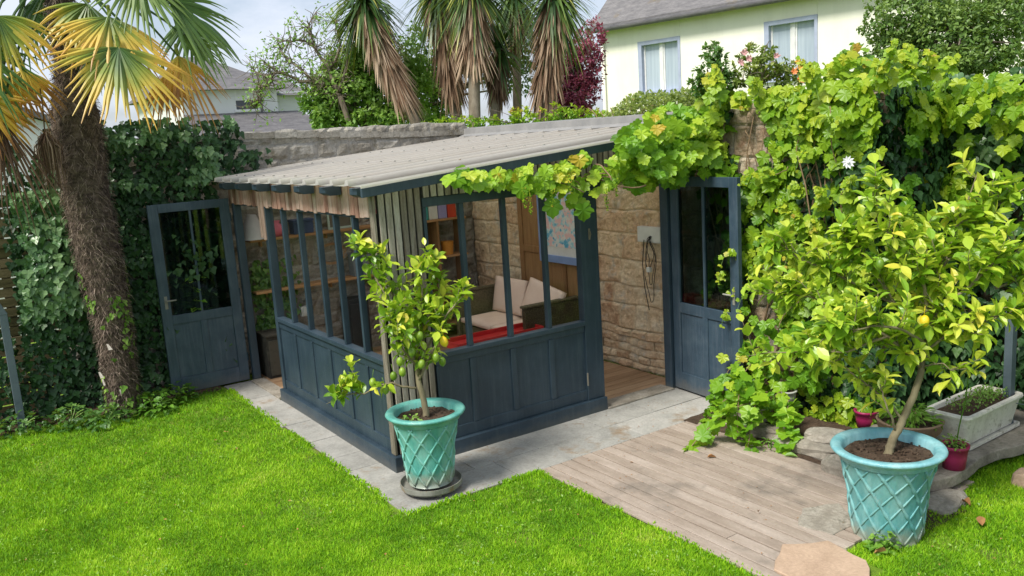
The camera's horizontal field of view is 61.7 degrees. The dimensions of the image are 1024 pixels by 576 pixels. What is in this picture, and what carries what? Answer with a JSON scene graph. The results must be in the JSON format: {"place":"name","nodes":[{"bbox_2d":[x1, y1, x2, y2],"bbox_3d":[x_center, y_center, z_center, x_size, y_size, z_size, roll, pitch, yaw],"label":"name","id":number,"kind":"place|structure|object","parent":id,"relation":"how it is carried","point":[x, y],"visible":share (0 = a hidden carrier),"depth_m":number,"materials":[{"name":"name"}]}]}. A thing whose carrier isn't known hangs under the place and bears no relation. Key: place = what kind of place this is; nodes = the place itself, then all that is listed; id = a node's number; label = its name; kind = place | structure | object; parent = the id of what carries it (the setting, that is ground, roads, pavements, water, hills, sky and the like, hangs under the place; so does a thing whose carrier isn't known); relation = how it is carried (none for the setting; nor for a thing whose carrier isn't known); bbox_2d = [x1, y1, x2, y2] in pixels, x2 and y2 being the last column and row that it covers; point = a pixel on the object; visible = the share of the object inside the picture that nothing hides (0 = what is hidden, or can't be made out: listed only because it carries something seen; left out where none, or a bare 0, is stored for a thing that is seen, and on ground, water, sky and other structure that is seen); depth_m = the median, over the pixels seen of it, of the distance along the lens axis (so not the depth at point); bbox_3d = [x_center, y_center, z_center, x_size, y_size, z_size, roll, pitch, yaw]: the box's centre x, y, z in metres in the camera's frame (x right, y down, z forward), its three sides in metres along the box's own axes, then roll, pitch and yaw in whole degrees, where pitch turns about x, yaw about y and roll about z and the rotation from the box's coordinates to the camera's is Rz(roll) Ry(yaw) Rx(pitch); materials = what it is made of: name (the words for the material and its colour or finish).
{"place":"outdoors","nodes":[
{"label":"outdoors","id":0,"kind":"place"},
{"bbox_2d":[129,57,313,135],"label":"white house","id":1,"kind":"structure","parent":0,"point":[290,116],"depth_m":29.41,"materials":[{"name":"paint"}]},
{"bbox_2d":[235,91,260,111],"bbox_3d":[-9.164,-6.430,29.537,0.867,0.695,0.190,-10,12,-33],"label":"window","id":2,"kind":"structure","parent":1,"relation":"in","point":[239,101],"depth_m":29.49,"materials":[{"name":"glass"}]},
{"bbox_2d":[0,0,606,137],"label":"sky","id":3,"kind":"structure","parent":0,"point":[267,17],"materials":[{"name":"white"}]},
{"bbox_2d":[224,380,709,515],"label":"path","id":4,"kind":"structure","parent":0,"point":[559,443],"depth_m":7.32,"materials":[{"name":"concrete"}]},
{"bbox_2d":[400,469,461,497],"bbox_3d":[-0.604,1.474,6.434,0.468,0.087,0.468,-10,12,-33],"label":"saucer","id":5,"kind":"object","parent":4,"relation":"on","point":[406,487],"visible":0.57,"depth_m":6.32,"materials":[{"name":"ceramic"}]},
{"bbox_2d":[385,397,464,488],"bbox_3d":[-0.624,1.168,6.378,0.594,0.555,0.594,-10,12,-33],"label":"glazed pot","id":6,"kind":"object","parent":5,"relation":"on","point":[427,446],"visible":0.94,"depth_m":6.24,"materials":[{"name":"teal ceramic"}]},
{"bbox_2d":[323,230,476,416],"bbox_3d":[-0.865,0.273,6.295,1.110,1.418,0.812,-10,12,-33],"label":"lemon tree","id":7,"kind":"object","parent":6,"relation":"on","point":[401,326],"visible":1,"depth_m":6.27,"materials":[{"name":"green plant"}]},
{"bbox_2d":[402,413,422,420],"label":"weed clump","id":8,"kind":"object","parent":6,"relation":"in","point":[415,416],"visible":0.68,"depth_m":6.21,"materials":[{"name":"green plant"}]},
{"bbox_2d":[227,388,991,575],"bbox_3d":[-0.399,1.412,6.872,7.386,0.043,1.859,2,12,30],"label":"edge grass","id":9,"kind":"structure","parent":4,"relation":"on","point":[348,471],"depth_m":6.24,"materials":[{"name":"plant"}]},
{"bbox_2d":[0,342,1023,575],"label":"ground","id":10,"kind":"structure","parent":0,"point":[874,570],"depth_m":6.12,"materials":[{"name":"plant"}]},
{"bbox_2d":[0,408,48,438],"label":"weed clump","id":11,"kind":"object","parent":10,"relation":"on","point":[22,428],"visible":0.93,"depth_m":8.41,"materials":[{"name":"green plant"}]},
{"bbox_2d":[0,107,58,338],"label":"white outbuilding","id":12,"kind":"structure","parent":10,"relation":"on","point":[39,122],"depth_m":13.00,"materials":[{"name":"paint"}]},
{"bbox_2d":[0,203,69,412],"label":"slat fence","id":13,"kind":"object","parent":10,"relation":"on","point":[9,301],"visible":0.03,"depth_m":8.70,"materials":[{"name":"wood"}]},
{"bbox_2d":[40,402,101,433],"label":"weed clump","id":14,"kind":"object","parent":10,"relation":"on","point":[62,416],"visible":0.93,"depth_m":8.59,"materials":[{"name":"green plant"}]},
{"bbox_2d":[75,403,138,432],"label":"weed clump","id":15,"kind":"object","parent":10,"relation":"on","point":[99,410],"visible":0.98,"depth_m":8.48,"materials":[{"name":"green plant"}]},
{"bbox_2d":[0,385,220,434],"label":"back bed","id":16,"kind":"object","parent":10,"relation":"on","point":[95,404],"visible":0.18,"depth_m":8.82,"materials":[{"name":"plant"}]},
{"bbox_2d":[0,304,26,427],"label":"garden post","id":17,"kind":"object","parent":16,"relation":"on","point":[11,362],"visible":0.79,"depth_m":8.43,"materials":[{"name":"wood"}]},
{"bbox_2d":[0,0,243,419],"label":"fan palm","id":18,"kind":"object","parent":10,"relation":"on","point":[89,46],"visible":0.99,"depth_m":8.04,"materials":[{"name":"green plant"}]},
{"bbox_2d":[78,239,142,417],"bbox_3d":[-4.021,0.429,8.619,0.462,1.825,0.317,-10,12,-33],"label":"trunk ivy","id":19,"kind":"object","parent":18,"relation":"attached to","point":[114,305],"visible":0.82,"depth_m":8.62,"materials":[{"name":"plant"}]},
{"bbox_2d":[128,390,179,417],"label":"weed clump","id":20,"kind":"object","parent":10,"relation":"on","point":[147,394],"visible":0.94,"depth_m":8.78,"materials":[{"name":"green plant"}]},
{"bbox_2d":[145,381,198,408],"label":"weed clump","id":21,"kind":"object","parent":10,"relation":"on","point":[183,388],"visible":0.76,"depth_m":9.15,"materials":[{"name":"green plant"}]},
{"bbox_2d":[177,261,212,311],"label":"tall weed","id":22,"kind":"object","parent":10,"relation":"on","point":[197,296],"visible":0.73,"depth_m":9.40,"materials":[{"name":"green plant"}]},
{"bbox_2d":[33,122,478,399],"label":"stone wall","id":23,"kind":"structure","parent":10,"relation":"on","point":[288,146],"depth_m":10.42,"materials":[{"name":"stone"}]},
{"bbox_2d":[0,115,272,423],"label":"ivy","id":24,"kind":"object","parent":23,"relation":"attached to","point":[52,272],"visible":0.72,"depth_m":8.97,"materials":[{"name":"plant"}]},
{"bbox_2d":[249,254,301,330],"bbox_3d":[-2.707,0.164,10.111,0.728,1.074,0.126,-10,12,-33],"label":"indoor creeper","id":25,"kind":"object","parent":23,"relation":"attached to","point":[259,272],"visible":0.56,"depth_m":9.99,"materials":[{"name":"green plant"}]},
{"bbox_2d":[299,305,306,316],"bbox_3d":[-2.485,0.275,10.325,0.130,0.120,0.085,-10,12,-33],"label":"socket box","id":26,"kind":"object","parent":23,"relation":"attached to","point":[303,312],"visible":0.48,"depth_m":10.28,"materials":[{"name":"white plastic"}]},
{"bbox_2d":[245,224,370,246],"bbox_3d":[-2.275,-0.636,10.276,1.800,0.100,0.200,-10,12,-33],"label":"wall shelf","id":27,"kind":"object","parent":23,"relation":"attached to","point":[326,231],"depth_m":10.12,"materials":[{"name":"brown wood"}]},
{"bbox_2d":[243,214,263,240],"bbox_3d":[-2.959,-0.698,9.771,0.320,0.280,0.320,-10,12,-33],"label":"lamp shade","id":28,"kind":"object","parent":27,"relation":"on","point":[251,226],"visible":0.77,"depth_m":9.68,"materials":[{"name":"grey fabric"}]},
{"bbox_2d":[274,220,281,236],"bbox_3d":[-2.731,-0.691,9.942,0.160,0.180,0.160,-10,12,-33],"label":"vase","id":29,"kind":"object","parent":27,"relation":"on","point":[278,228],"visible":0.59,"depth_m":9.89,"materials":[{"name":"red ceramic"}]},
{"bbox_2d":[287,218,313,234],"bbox_3d":[-2.490,-0.732,10.115,0.260,0.168,0.180,-10,12,-33],"label":"storage box","id":30,"kind":"object","parent":27,"relation":"on","point":[308,226],"visible":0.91,"depth_m":10.07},
{"bbox_2d":[327,215,351,229],"bbox_3d":[-2.080,-0.846,10.345,0.320,0.257,0.020,-10,12,-33],"label":"photo frame","id":31,"kind":"object","parent":27,"relation":"on","point":[344,221],"visible":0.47,"depth_m":10.37,"materials":[{"name":"grey paint"}]},
{"bbox_2d":[251,274,372,297],"bbox_3d":[-2.237,-0.047,10.383,1.800,0.100,0.200,-10,12,-33],"label":"wall shelf","id":32,"kind":"object","parent":23,"relation":"attached to","point":[312,283],"depth_m":10.19,"materials":[{"name":"brown wood"}]},
{"bbox_2d":[346,252,373,275],"bbox_3d":[-1.805,-0.319,10.644,0.440,0.283,0.180,-10,12,-33],"label":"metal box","id":33,"kind":"object","parent":32,"relation":"on","point":[352,268],"visible":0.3,"depth_m":10.53,"materials":[{"name":"metal"}]},
{"bbox_2d":[317,243,346,264],"bbox_3d":[-2.196,-0.420,10.458,0.384,0.268,0.008,-10,12,-33],"label":"wire coil","id":34,"kind":"object","parent":23,"relation":"hanging from","point":[329,263],"visible":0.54,"depth_m":10.46,"materials":[{"name":"brown metal"}]},
{"bbox_2d":[234,1,361,130],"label":"gnarled tree","id":35,"kind":"object","parent":10,"relation":"on","point":[270,74],"visible":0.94,"depth_m":14.59,"materials":[{"name":"green plant"}]},
{"bbox_2d":[317,0,426,123],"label":"yucca tree","id":36,"kind":"object","parent":10,"relation":"on","point":[372,34],"visible":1,"depth_m":13.85,"materials":[{"name":"brown plant"}]},
{"bbox_2d":[296,35,461,131],"bbox_3d":[-2.093,-2.236,15.435,3.127,4.454,1.879,-10,12,-33],"label":"bushy tree","id":37,"kind":"object","parent":10,"relation":"on","point":[371,108],"visible":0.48,"depth_m":14.74,"materials":[{"name":"green plant"}]},
{"bbox_2d":[396,0,467,119],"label":"yucca tree","id":38,"kind":"object","parent":10,"relation":"on","point":[452,97],"visible":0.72,"depth_m":14.43,"materials":[{"name":"brown plant"}]},
{"bbox_2d":[146,111,743,472],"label":"garden shed","id":39,"kind":"structure","parent":10,"relation":"on","point":[511,384],"depth_m":7.74,"materials":[{"name":"blue paint"}]},
{"bbox_2d":[146,198,249,394],"bbox_3d":[-3.415,0.088,9.412,0.867,2.070,0.118,-10,12,-33],"label":"door","id":40,"kind":"structure","parent":39,"relation":"in","point":[197,355],"depth_m":9.45,"materials":[{"name":"blue paint"}]},
{"bbox_2d":[256,328,281,378],"bbox_3d":[-2.695,0.739,10.002,0.450,0.510,0.380,-10,12,-33],"label":"planter","id":41,"kind":"object","parent":39,"relation":"on","point":[268,352],"visible":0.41,"depth_m":9.80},
{"bbox_2d":[340,295,372,350],"bbox_3d":[-1.924,0.470,10.623,0.280,0.720,0.235,-10,12,-33],"label":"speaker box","id":42,"kind":"object","parent":39,"relation":"on","point":[355,321],"visible":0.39,"depth_m":10.49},
{"bbox_2d":[427,215,468,334],"bbox_3d":[-0.930,-0.123,11.238,0.730,1.580,0.280,-10,12,-33],"label":"bookcase","id":43,"kind":"object","parent":39,"relation":"on","point":[433,231],"visible":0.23,"depth_m":11.17,"materials":[{"name":"brown wood"}]},
{"bbox_2d":[428,206,437,219],"bbox_3d":[-1.051,-0.978,11.026,0.125,0.185,0.160,-10,12,-33],"label":"book","id":44,"kind":"object","parent":43,"relation":"on","point":[432,213],"visible":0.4,"depth_m":10.96,"materials":[{"name":"paper"}]},
{"bbox_2d":[437,205,446,218],"bbox_3d":[-0.939,-1.000,11.101,0.125,0.188,0.160,-10,12,-33],"label":"book","id":45,"kind":"object","parent":43,"relation":"on","point":[442,211],"visible":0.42,"depth_m":11.03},
{"bbox_2d":[441,240,452,254],"bbox_3d":[-0.844,-0.527,11.206,0.170,0.170,0.170,-10,12,-33],"label":"pot","id":46,"kind":"object","parent":43,"relation":"on","point":[447,246],"visible":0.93,"depth_m":11.14,"materials":[{"name":"ceramic"}]},
{"bbox_2d":[446,204,455,217],"bbox_3d":[-0.826,-1.019,11.176,0.125,0.184,0.160,-10,12,-33],"label":"book","id":47,"kind":"object","parent":43,"relation":"on","point":[451,210],"visible":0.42,"depth_m":11.11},
{"bbox_2d":[447,322,543,348],"bbox_3d":[-0.184,0.717,9.299,1.100,0.480,0.340,-10,12,-33],"label":"tray table","id":48,"kind":"object","parent":39,"relation":"on","point":[479,336],"visible":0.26,"depth_m":9.29,"materials":[{"name":"red paint"}]},
{"bbox_2d":[455,276,578,335],"bbox_3d":[0.035,0.319,10.294,0.790,0.882,1.550,-10,12,-33],"label":"wicker sofa","id":49,"kind":"object","parent":39,"relation":"on","point":[488,310],"visible":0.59,"depth_m":10.30,"materials":[{"name":"fabric"}]},
{"bbox_2d":[440,98,739,308],"bbox_3d":[1.000,-0.189,7.450,3.368,2.811,0.636,-10,12,-33],"label":"grape vine","id":50,"kind":"object","parent":39,"relation":"attached to","point":[657,147],"visible":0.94,"depth_m":7.27,"materials":[{"name":"green plant"}]},
{"bbox_2d":[669,176,743,396],"bbox_3d":[1.774,0.013,7.924,0.158,2.070,0.915,-10,12,-33],"label":"door","id":51,"kind":"structure","parent":39,"relation":"in","point":[699,338],"depth_m":7.97,"materials":[{"name":"blue paint"}]},
{"bbox_2d":[285,427,621,512],"bbox_3d":[-0.482,1.094,8.857,3.630,0.034,4.450,-10,12,-33],"label":"path bedding","id":52,"kind":"object","parent":10,"relation":"on","point":[405,473],"visible":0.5,"depth_m":6.46,"materials":[{"name":"soil"}]},
{"bbox_2d":[395,0,536,121],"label":"dark tree","id":53,"kind":"object","parent":10,"relation":"on","point":[425,50],"visible":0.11,"depth_m":16.07,"materials":[{"name":"green plant"}]},
{"bbox_2d":[419,0,526,127],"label":"yucca tree","id":54,"kind":"object","parent":10,"relation":"on","point":[471,31],"visible":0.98,"depth_m":13.44,"materials":[{"name":"brown plant"}]},
{"bbox_2d":[480,18,530,125],"bbox_3d":[-0.109,-2.284,14.489,1.140,4.571,1.090,1,11,27],"label":"yucca tree","id":55,"kind":"object","parent":10,"relation":"on","point":[498,96],"visible":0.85,"depth_m":14.08,"materials":[{"name":"green plant"}]},
{"bbox_2d":[489,0,538,118],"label":"yucca tree","id":56,"kind":"object","parent":10,"relation":"on","point":[517,75],"visible":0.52,"depth_m":15.05,"materials":[{"name":"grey plant"}]},
{"bbox_2d":[421,101,607,127],"bbox_3d":[0.059,-2.394,13.192,3.021,0.876,0.878,-3,10,2],"label":"hedge","id":57,"kind":"object","parent":10,"relation":"on","point":[572,114],"visible":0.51,"depth_m":13.06,"materials":[{"name":"green plant"}]},
{"bbox_2d":[506,0,601,121],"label":"yucca tree","id":58,"kind":"object","parent":10,"relation":"on","point":[555,26],"visible":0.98,"depth_m":13.82,"materials":[{"name":"brown plant"}]},
{"bbox_2d":[554,14,609,118],"bbox_3d":[1.397,-3.045,17.448,1.467,4.894,1.900,4,13,36],"label":"purple tree","id":59,"kind":"object","parent":10,"relation":"on","point":[580,91],"visible":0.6,"depth_m":16.85,"materials":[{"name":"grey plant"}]},
{"bbox_2d":[472,90,909,410],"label":"stone wall","id":60,"kind":"structure","parent":10,"relation":"on","point":[632,330],"depth_m":9.04,"materials":[{"name":"stone"}]},
{"bbox_2d":[516,195,577,296],"bbox_3d":[0.521,-0.312,10.123,0.035,2.120,1.440,-10,12,-33],"label":"panelled door leaf","id":61,"kind":"object","parent":60,"relation":"attached to","point":[563,277],"visible":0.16,"depth_m":10.43,"materials":[{"name":"brown wood"}]},
{"bbox_2d":[536,191,576,265],"bbox_3d":[0.576,-0.742,9.834,0.030,0.940,0.920,-10,12,-33],"label":"picture","id":62,"kind":"object","parent":61,"relation":"attached to","point":[560,226],"visible":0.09,"depth_m":9.88},
{"bbox_2d":[637,226,660,309],"bbox_3d":[1.428,-0.196,8.759,0.101,0.861,0.360,-10,12,-33],"label":"junction box","id":63,"kind":"object","parent":60,"relation":"attached to","point":[650,234],"visible":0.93,"depth_m":8.72,"materials":[{"name":"white plastic"}]},
{"bbox_2d":[589,86,740,117],"bbox_3d":[1.537,-1.815,8.961,0.590,0.566,2.669,-10,12,-33],"label":"hedge","id":64,"kind":"object","parent":60,"relation":"on","point":[684,97],"visible":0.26,"depth_m":8.87,"materials":[{"name":"green plant"}]},
{"bbox_2d":[685,40,736,98],"bbox_3d":[1.759,-1.850,7.623,0.455,0.705,0.437,-10,12,-33],"label":"evergreen shrub","id":65,"kind":"object","parent":60,"relation":"on","point":[716,56],"visible":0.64,"depth_m":7.54,"materials":[{"name":"green plant"}]},
{"bbox_2d":[728,41,804,89],"bbox_3d":[2.267,-1.850,7.600,0.718,0.700,0.519,-6,10,-11],"label":"flowering shrub","id":66,"kind":"object","parent":60,"relation":"on","point":[777,72],"visible":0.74,"depth_m":7.54,"materials":[{"name":"green plant"}]},
{"bbox_2d":[691,38,1023,428],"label":"creeper","id":67,"kind":"object","parent":60,"relation":"attached to","point":[785,115],"visible":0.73,"depth_m":6.79,"materials":[{"name":"green plant"}]},
{"bbox_2d":[842,156,854,168],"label":"passion flower","id":68,"kind":"object","parent":67,"relation":"attached to","point":[847,162],"visible":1,"depth_m":6.38,"materials":[{"name":"white plant"}]},
{"bbox_2d":[684,410,853,464],"bbox_3d":[2.921,1.087,7.329,2.100,0.076,1.950,-10,12,-33],"label":"soil bed","id":69,"kind":"object","parent":10,"relation":"on","point":[808,421],"visible":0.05,"depth_m":7.10,"materials":[{"name":"soil"}]},
{"bbox_2d":[682,351,804,454],"bbox_3d":[1.967,0.955,7.114,0.921,0.739,1.174,1,11,23],"label":"trailing vine","id":70,"kind":"object","parent":69,"relation":"on","point":[737,381],"visible":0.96,"depth_m":6.97,"materials":[{"name":"green plant"}]},
{"bbox_2d":[779,389,796,402],"bbox_3d":[2.318,0.910,7.218,0.166,0.108,0.166,-10,12,-33],"label":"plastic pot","id":71,"kind":"object","parent":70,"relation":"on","point":[791,394],"visible":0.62,"depth_m":7.16,"materials":[{"name":"plastic"}]},
{"bbox_2d":[725,404,770,423],"bbox_3d":[2.040,1.073,7.371,0.428,0.144,0.207,4,13,38],"label":"edging stone","id":72,"kind":"object","parent":69,"relation":"on","point":[764,420],"visible":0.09,"depth_m":7.23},
{"bbox_2d":[744,422,784,438],"bbox_3d":[2.104,1.186,7.061,0.214,0.106,0.377,-10,12,-33],"label":"edging stone","id":73,"kind":"object","parent":69,"relation":"on","point":[764,430],"visible":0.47,"depth_m":7.01,"materials":[{"name":"stone"}]},
{"bbox_2d":[770,435,835,460],"bbox_3d":[2.297,1.238,6.645,0.200,0.117,0.575,-13,14,-41],"label":"edging stone","id":74,"kind":"object","parent":69,"relation":"on","point":[816,450],"visible":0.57,"depth_m":6.55,"materials":[{"name":"stone"}]},
{"bbox_2d":[804,427,844,443],"bbox_3d":[2.456,1.150,6.679,0.326,0.077,0.262,2,12,28],"label":"edging stone","id":75,"kind":"object","parent":69,"relation":"on","point":[825,435],"visible":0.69,"depth_m":6.64,"materials":[{"name":"stone"}]},
{"bbox_2d":[853,408,877,427],"bbox_3d":[2.844,1.045,6.890,0.186,0.138,0.186,-10,12,-33],"label":"plastic pot","id":76,"kind":"object","parent":69,"relation":"on","point":[863,419],"visible":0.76,"depth_m":6.83,"materials":[{"name":"plastic"}]},
{"bbox_2d":[870,409,1023,491],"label":"stone slab","id":77,"kind":"structure","parent":69,"relation":"on","point":[1009,444],"depth_m":6.16,"materials":[{"name":"stone"}]},
{"bbox_2d":[876,409,944,437],"bbox_3d":[2.952,1.062,6.363,0.466,0.198,0.466,-10,12,-33],"label":"terracotta bowl","id":78,"kind":"object","parent":77,"relation":"on","point":[928,429],"visible":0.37,"depth_m":6.23,"materials":[{"name":"ceramic"}]},
{"bbox_2d":[877,399,944,430],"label":"bowl weeds","id":79,"kind":"object","parent":78,"relation":"in","point":[913,417],"visible":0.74,"depth_m":6.26,"materials":[{"name":"green plant"}]},
{"bbox_2d":[940,439,969,470],"bbox_3d":[3.045,1.155,5.902,0.196,0.168,0.196,-10,12,-33],"label":"plastic pot","id":80,"kind":"object","parent":77,"relation":"on","point":[956,460],"visible":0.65,"depth_m":5.84,"materials":[{"name":"plastic"}]},
{"bbox_2d":[939,433,970,451],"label":"succulent","id":81,"kind":"object","parent":80,"relation":"on","point":[951,438],"visible":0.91,"depth_m":5.86,"materials":[{"name":"green plant"}]},
{"bbox_2d":[955,370,976,445],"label":"seedling","id":82,"kind":"object","parent":80,"relation":"in","point":[962,372],"visible":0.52,"depth_m":5.91,"materials":[{"name":"green plant"}]},
{"bbox_2d":[925,385,1023,449],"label":"planter trough","id":83,"kind":"object","parent":77,"relation":"on","point":[982,424],"visible":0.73,"depth_m":6.35,"materials":[{"name":"concrete"}]},
{"bbox_2d":[945,382,1007,412],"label":"seedlings","id":84,"kind":"object","parent":83,"relation":"on","point":[988,391],"visible":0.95,"depth_m":6.48,"materials":[{"name":"green plant"}]},
{"bbox_2d":[774,541,869,575],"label":"flagstone","id":85,"kind":"object","parent":10,"relation":"on","point":[825,558],"visible":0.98,"depth_m":5.00,"materials":[{"name":"stone"}]},
{"bbox_2d":[874,547,885,552],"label":"fallen leaf","id":86,"kind":"object","parent":10,"relation":"on","point":[881,549],"visible":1,"depth_m":5.06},
{"bbox_2d":[863,531,901,556],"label":"weed clump","id":87,"kind":"object","parent":10,"relation":"on","point":[871,546],"visible":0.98,"depth_m":5.10,"materials":[{"name":"green plant"}]},
{"bbox_2d":[893,508,965,548],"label":"bare earth","id":88,"kind":"structure","parent":10,"relation":"on","point":[930,520],"depth_m":5.47,"materials":[{"name":"soil"}]},
{"bbox_2d":[856,0,1023,81],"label":"evergreen tree","id":89,"kind":"object","parent":10,"relation":"on","point":[979,47],"visible":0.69,"depth_m":8.59,"materials":[{"name":"green plant"}]},
{"bbox_2d":[927,488,967,514],"bbox_3d":[2.865,1.425,5.688,0.403,0.108,0.273,-10,12,-33],"label":"edging stone","id":90,"kind":"object","parent":10,"relation":"on","point":[946,501],"visible":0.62,"depth_m":5.62,"materials":[{"name":"stone"}]},
{"bbox_2d":[907,115,1023,407],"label":"stone wall","id":91,"kind":"structure","parent":10,"relation":"on","point":[988,297],"depth_m":6.98,"materials":[{"name":"stone"}]},
{"bbox_2d":[706,67,1023,423],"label":"ivy","id":92,"kind":"object","parent":91,"relation":"attached to","point":[927,193],"visible":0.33,"depth_m":6.83,"materials":[{"name":"plant"}]},
{"bbox_2d":[976,516,984,524],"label":"fallen leaf","id":93,"kind":"object","parent":10,"relation":"on","point":[980,520],"visible":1,"depth_m":5.33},
{"bbox_2d":[1002,301,1016,424],"bbox_3d":[3.805,0.650,6.554,0.080,1.115,0.070,-10,12,-33],"label":"garden post","id":94,"kind":"object","parent":10,"relation":"on","point":[1010,351],"visible":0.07,"depth_m":6.51,"materials":[{"name":"wood"}]},
{"bbox_2d":[1011,467,1023,488],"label":"edging stone","id":95,"kind":"object","parent":10,"relation":"on","point":[1017,477],"visible":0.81,"depth_m":5.87,"materials":[{"name":"stone"}]},
{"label":"deck bed","id":96,"kind":"structure","parent":10,"relation":"on","visible":0},
{"bbox_2d":[541,421,973,575],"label":"deck","id":97,"kind":"structure","parent":96,"relation":"on","point":[698,488],"depth_m":6.08,"materials":[{"name":"wood"}]},
{"bbox_2d":[759,437,775,450],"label":"weed clump","id":98,"kind":"object","parent":97,"relation":"on","point":[768,443],"visible":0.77,"depth_m":6.79,"materials":[{"name":"green plant"}]},
{"bbox_2d":[821,454,843,477],"bbox_3d":[2.463,1.316,6.206,0.231,0.125,0.474,-12,13,-40],"label":"edging stone","id":99,"kind":"object","parent":97,"relation":"on","point":[831,464],"visible":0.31,"depth_m":6.23,"materials":[{"name":"stone"}]},
{"bbox_2d":[830,427,948,548],"bbox_3d":[2.315,1.245,5.288,0.664,0.585,0.664,-10,12,-33],"label":"glazed pot","id":100,"kind":"object","parent":97,"relation":"on","point":[887,492],"visible":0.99,"depth_m":5.13,"materials":[{"name":"blue ceramic"}]},
{"bbox_2d":[734,147,1023,453],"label":"lemon tree","id":101,"kind":"object","parent":100,"relation":"in","point":[839,329],"visible":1,"depth_m":5.18,"materials":[{"name":"green plant"}]},
{"bbox_2d":[798,503,850,534],"bbox_3d":[2.042,1.501,5.567,0.454,0.038,0.356,-10,12,-33],"label":"flagstone","id":102,"kind":"object","parent":96,"relation":"on","point":[831,519],"visible":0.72,"depth_m":5.53,"materials":[{"name":"stone"}]},
{"bbox_2d":[590,0,1023,112],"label":"cream house","id":103,"kind":"structure","parent":0,"point":[654,45],"depth_m":19.59,"materials":[{"name":"paint"}]},
{"bbox_2d":[637,36,681,97],"bbox_3d":[3.587,-5.333,20.751,0.210,1.335,1.364,-13,14,-43],"label":"window","id":104,"kind":"structure","parent":103,"relation":"in","point":[659,60],"depth_m":20.80,"materials":[{"name":"glass"}]},
{"bbox_2d":[764,14,817,82],"bbox_3d":[5.966,-5.091,18.311,0.210,1.289,1.344,-13,14,-43],"label":"window","id":105,"kind":"structure","parent":103,"relation":"in","point":[793,37],"depth_m":18.27,"materials":[{"name":"glass"}]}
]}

